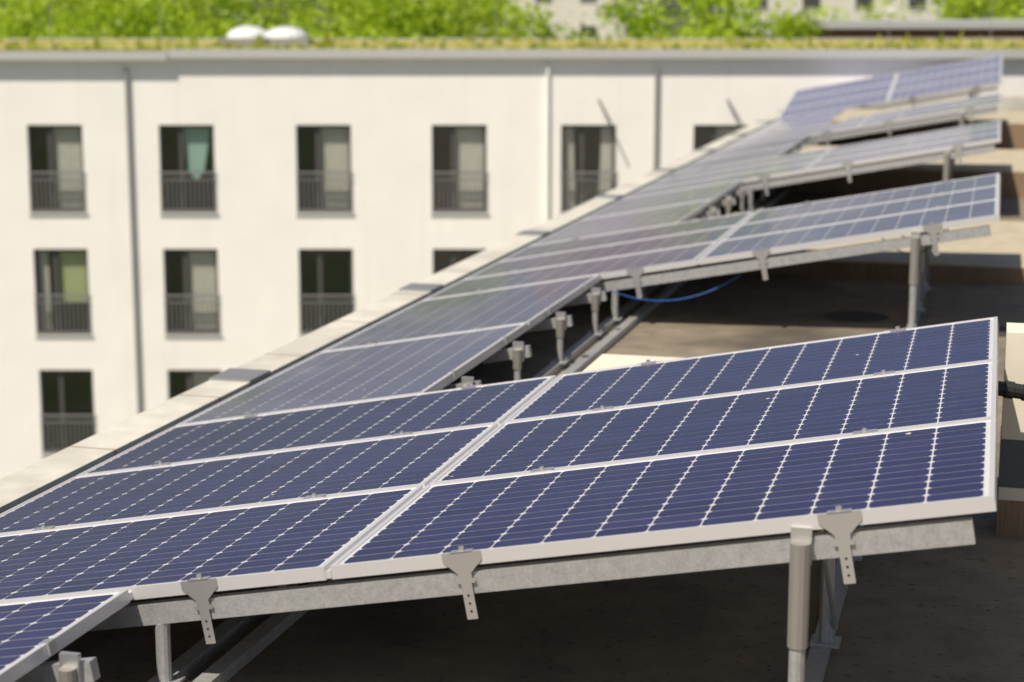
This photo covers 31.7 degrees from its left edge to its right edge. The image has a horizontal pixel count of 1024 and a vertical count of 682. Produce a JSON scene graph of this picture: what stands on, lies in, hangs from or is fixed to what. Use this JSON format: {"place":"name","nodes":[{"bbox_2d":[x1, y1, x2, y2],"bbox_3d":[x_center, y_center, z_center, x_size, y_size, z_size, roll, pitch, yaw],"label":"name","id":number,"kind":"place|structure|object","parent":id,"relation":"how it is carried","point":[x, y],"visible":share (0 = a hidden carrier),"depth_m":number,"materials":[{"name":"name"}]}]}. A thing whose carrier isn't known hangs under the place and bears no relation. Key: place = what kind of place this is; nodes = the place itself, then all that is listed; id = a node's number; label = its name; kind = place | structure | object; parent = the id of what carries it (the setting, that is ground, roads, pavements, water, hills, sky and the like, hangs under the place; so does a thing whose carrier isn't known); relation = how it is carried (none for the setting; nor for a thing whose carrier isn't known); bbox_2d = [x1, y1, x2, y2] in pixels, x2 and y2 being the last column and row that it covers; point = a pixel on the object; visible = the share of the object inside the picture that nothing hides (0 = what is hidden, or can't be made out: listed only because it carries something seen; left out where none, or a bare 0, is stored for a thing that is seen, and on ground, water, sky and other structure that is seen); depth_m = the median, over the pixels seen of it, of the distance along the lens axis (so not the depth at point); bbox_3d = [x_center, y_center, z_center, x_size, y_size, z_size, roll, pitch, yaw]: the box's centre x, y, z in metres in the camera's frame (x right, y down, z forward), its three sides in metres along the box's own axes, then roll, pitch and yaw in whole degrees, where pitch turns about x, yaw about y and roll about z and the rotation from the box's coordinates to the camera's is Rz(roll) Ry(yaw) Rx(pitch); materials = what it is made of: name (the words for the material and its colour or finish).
{"place":"outdoors","nodes":[
{"label":"outdoors","id":0,"kind":"place"},
{"bbox_2d":[11,15,986,37],"bbox_3d":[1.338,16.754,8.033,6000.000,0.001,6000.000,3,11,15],"label":"ground","id":1,"kind":"structure","parent":0,"point":[677,23],"depth_m":1809.63,"materials":[{"name":"green plant"}]},
{"bbox_2d":[0,0,76,29],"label":"tree","id":2,"kind":"object","parent":1,"relation":"on","point":[59,4],"visible":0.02,"depth_m":80.14,"materials":[{"name":"green plant"}]},
{"bbox_2d":[16,0,102,32],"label":"tree","id":3,"kind":"object","parent":1,"relation":"on","point":[74,8],"visible":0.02,"depth_m":111.56,"materials":[{"name":"green plant"}]},
{"bbox_2d":[0,0,131,37],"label":"tree","id":4,"kind":"object","parent":1,"relation":"on","point":[12,27],"visible":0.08,"depth_m":64.28,"materials":[{"name":"green plant"}]},
{"bbox_2d":[18,0,147,37],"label":"tree","id":5,"kind":"object","parent":1,"relation":"on","point":[72,21],"visible":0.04,"depth_m":90.03,"materials":[{"name":"green plant"}]},
{"bbox_2d":[75,0,229,37],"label":"tree","id":6,"kind":"object","parent":1,"relation":"on","point":[77,3],"visible":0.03,"depth_m":106.08,"materials":[{"name":"green plant"}]},
{"bbox_2d":[48,0,294,37],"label":"tree","id":7,"kind":"object","parent":1,"relation":"on","point":[151,34],"visible":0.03,"depth_m":84.38,"materials":[{"name":"green plant"}]},
{"bbox_2d":[78,0,308,37],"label":"tree","id":8,"kind":"object","parent":1,"relation":"on","point":[139,16],"visible":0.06,"depth_m":60.77,"materials":[{"name":"green plant"}]},
{"bbox_2d":[171,0,268,24],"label":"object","id":9,"kind":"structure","parent":1,"relation":"on","point":[256,7],"depth_m":116.13,"materials":[{"name":"plant"}]},
{"bbox_2d":[187,0,345,37],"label":"tree","id":10,"kind":"object","parent":1,"relation":"on","point":[312,17],"visible":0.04,"depth_m":88.98,"materials":[{"name":"green plant"}]},
{"bbox_2d":[177,0,378,35],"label":"tree","id":11,"kind":"object","parent":1,"relation":"on","point":[251,9],"visible":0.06,"depth_m":101.11,"materials":[{"name":"green plant"}]},
{"bbox_2d":[209,0,440,37],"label":"tree","id":12,"kind":"object","parent":1,"relation":"on","point":[392,16],"visible":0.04,"depth_m":60.46,"materials":[{"name":"green plant"}]},
{"bbox_2d":[290,0,513,37],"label":"tree","id":13,"kind":"object","parent":1,"relation":"on","point":[487,8],"visible":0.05,"depth_m":83.58,"materials":[{"name":"green plant"}]},
{"bbox_2d":[348,0,510,37],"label":"tree","id":14,"kind":"object","parent":1,"relation":"on","point":[471,6],"visible":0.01,"depth_m":104.12,"materials":[{"name":"green plant"}]},
{"bbox_2d":[302,0,566,37],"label":"tree","id":15,"kind":"object","parent":1,"relation":"on","point":[429,21],"visible":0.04,"depth_m":61.33,"materials":[{"name":"green plant"}]},
{"bbox_2d":[371,0,504,37],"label":"tree","id":16,"kind":"object","parent":1,"relation":"on","point":[463,26],"visible":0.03,"depth_m":66.68,"materials":[{"name":"green plant"}]},
{"bbox_2d":[0,0,1023,478],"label":"white building","id":17,"kind":"structure","parent":1,"relation":"on","point":[174,222],"depth_m":43.11,"materials":[{"name":"plaster"},{"name":"glass"},{"name":"metal"}]},
{"bbox_2d":[0,30,1023,49],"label":"grass","id":18,"kind":"structure","parent":17,"relation":"on","point":[325,42],"depth_m":44.47,"materials":[{"name":"green plant"}]},
{"bbox_2d":[534,0,679,37],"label":"tree","id":19,"kind":"object","parent":1,"relation":"on","point":[646,17],"visible":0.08,"depth_m":62.83,"materials":[{"name":"green plant"}]},
{"bbox_2d":[615,0,810,37],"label":"tree","id":20,"kind":"object","parent":1,"relation":"on","point":[712,26],"visible":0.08,"depth_m":61.56,"materials":[{"name":"green plant"}]},
{"bbox_2d":[678,3,846,37],"bbox_3d":[9.496,-3.509,66.611,7.128,18.439,9.449,-3,11,-16],"label":"tree","id":21,"kind":"object","parent":1,"relation":"on","point":[798,27],"visible":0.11,"depth_m":63.67,"materials":[{"name":"green plant"}]},
{"bbox_2d":[789,19,1023,37],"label":"building","id":22,"kind":"structure","parent":1,"relation":"on","point":[913,28],"depth_m":62.09,"materials":[{"name":"grey"}]},
{"bbox_2d":[838,0,1023,19],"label":"tree","id":23,"kind":"object","parent":1,"relation":"on","point":[963,5],"visible":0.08,"depth_m":70.19,"materials":[{"name":"green plant"}]},
{"bbox_2d":[903,0,1023,18],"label":"tree","id":24,"kind":"object","parent":1,"relation":"on","point":[1007,7],"visible":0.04,"depth_m":84.46,"materials":[{"name":"green plant"}]},
{"bbox_2d":[943,0,1018,17],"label":"tree","id":25,"kind":"object","parent":1,"relation":"on","point":[951,12],"visible":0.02,"depth_m":112.05,"materials":[{"name":"green plant"}]},
{"bbox_2d":[1008,4,1023,20],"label":"tree","id":26,"kind":"object","parent":1,"relation":"on","point":[1014,8],"depth_m":64.94,"materials":[{"name":"green plant"}]},
{"bbox_2d":[0,0,1005,16],"label":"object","id":27,"kind":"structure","parent":0,"point":[668,6],"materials":[{"name":"green plant"}]},
{"bbox_2d":[0,95,1023,681],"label":"roof","id":28,"kind":"structure","parent":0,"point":[942,615],"depth_m":7.04,"materials":[{"name":"concrete"}]},
{"bbox_2d":[0,589,132,681],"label":"solar panel","id":29,"kind":"object","parent":28,"relation":"on","point":[35,634],"visible":1,"depth_m":5.40,"materials":[{"name":"blue glass"}]},
{"bbox_2d":[176,274,606,425],"bbox_3d":[-0.462,0.035,10.757,1.458,0.367,4.041,3,11,15],"label":"solar panel","id":30,"kind":"object","parent":28,"relation":"on","point":[447,341],"visible":0.94,"depth_m":10.29,"materials":[{"name":"blue glass"}]},
{"bbox_2d":[0,317,998,681],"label":"solar panel","id":31,"kind":"object","parent":28,"relation":"on","point":[800,441],"visible":1,"depth_m":6.24,"materials":[{"name":"blue glass"}]},
{"bbox_2d":[172,145,1023,681],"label":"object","id":32,"kind":"object","parent":28,"relation":"on","point":[228,665],"visible":0.27,"depth_m":6.45,"materials":[{"name":"white metal"}]},
{"bbox_2d":[529,180,749,245],"bbox_3d":[1.376,-1.222,17.499,1.458,0.367,4.041,3,11,15],"label":"solar panel","id":33,"kind":"object","parent":28,"relation":"on","point":[658,209],"visible":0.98,"depth_m":17.30,"materials":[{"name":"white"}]},
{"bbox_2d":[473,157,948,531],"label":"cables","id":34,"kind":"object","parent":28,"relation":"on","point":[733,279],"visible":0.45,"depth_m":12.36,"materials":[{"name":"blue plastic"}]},
{"bbox_2d":[423,173,1000,327],"bbox_3d":[1.656,-0.760,13.732,3.960,0.863,3.137,3,11,15],"label":"solar panel","id":35,"kind":"object","parent":28,"relation":"on","point":[922,215],"visible":1,"depth_m":13.03,"materials":[{"name":"blue glass"}]},
{"bbox_2d":[671,134,816,173],"bbox_3d":[3.214,-2.479,24.241,1.458,0.367,4.041,3,11,15],"label":"solar panel","id":36,"kind":"object","parent":28,"relation":"on","point":[758,151],"visible":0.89,"depth_m":24.15,"materials":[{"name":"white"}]},
{"bbox_2d":[748,108,849,134],"bbox_3d":[5.051,-3.736,30.982,1.458,0.367,4.041,3,11,15],"label":"solar panel","id":37,"kind":"object","parent":28,"relation":"on","point":[815,118],"visible":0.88,"depth_m":30.86,"materials":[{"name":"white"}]},
{"bbox_2d":[622,120,1000,209],"bbox_3d":[3.494,-2.017,20.474,3.960,0.863,3.137,3,11,15],"label":"solar panel","id":38,"kind":"object","parent":28,"relation":"on","point":[949,146],"visible":0.97,"depth_m":19.73,"materials":[{"name":"glass"}]},
{"bbox_2d":[721,93,1001,148],"bbox_3d":[5.331,-3.274,27.216,3.960,0.863,3.137,3,11,15],"label":"solar panel","id":39,"kind":"object","parent":28,"relation":"on","point":[962,110],"visible":0.92,"depth_m":26.38,"materials":[{"name":"glass"}]},
{"bbox_2d":[778,55,1002,119],"bbox_3d":[7.180,-4.734,33.962,3.960,0.863,3.137,3,18,15],"label":"solar panel","id":40,"kind":"object","parent":28,"relation":"on","point":[970,76],"visible":0.93,"depth_m":33.66,"materials":[{"name":"blue glass"}]},
{"bbox_2d":[824,311,1005,335],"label":"drain mats","id":41,"kind":"object","parent":28,"relation":"on","point":[858,316],"visible":0.35,"depth_m":12.88,"materials":[{"name":"grey rubber"}]},
{"bbox_2d":[476,0,655,37],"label":"house","id":42,"kind":"structure","parent":0,"point":[563,9],"depth_m":110.23,"materials":[{"name":"paint"}]},
{"bbox_2d":[714,0,943,37],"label":"house","id":43,"kind":"structure","parent":0,"point":[852,8],"depth_m":102.26,"materials":[{"name":"grey paint"}]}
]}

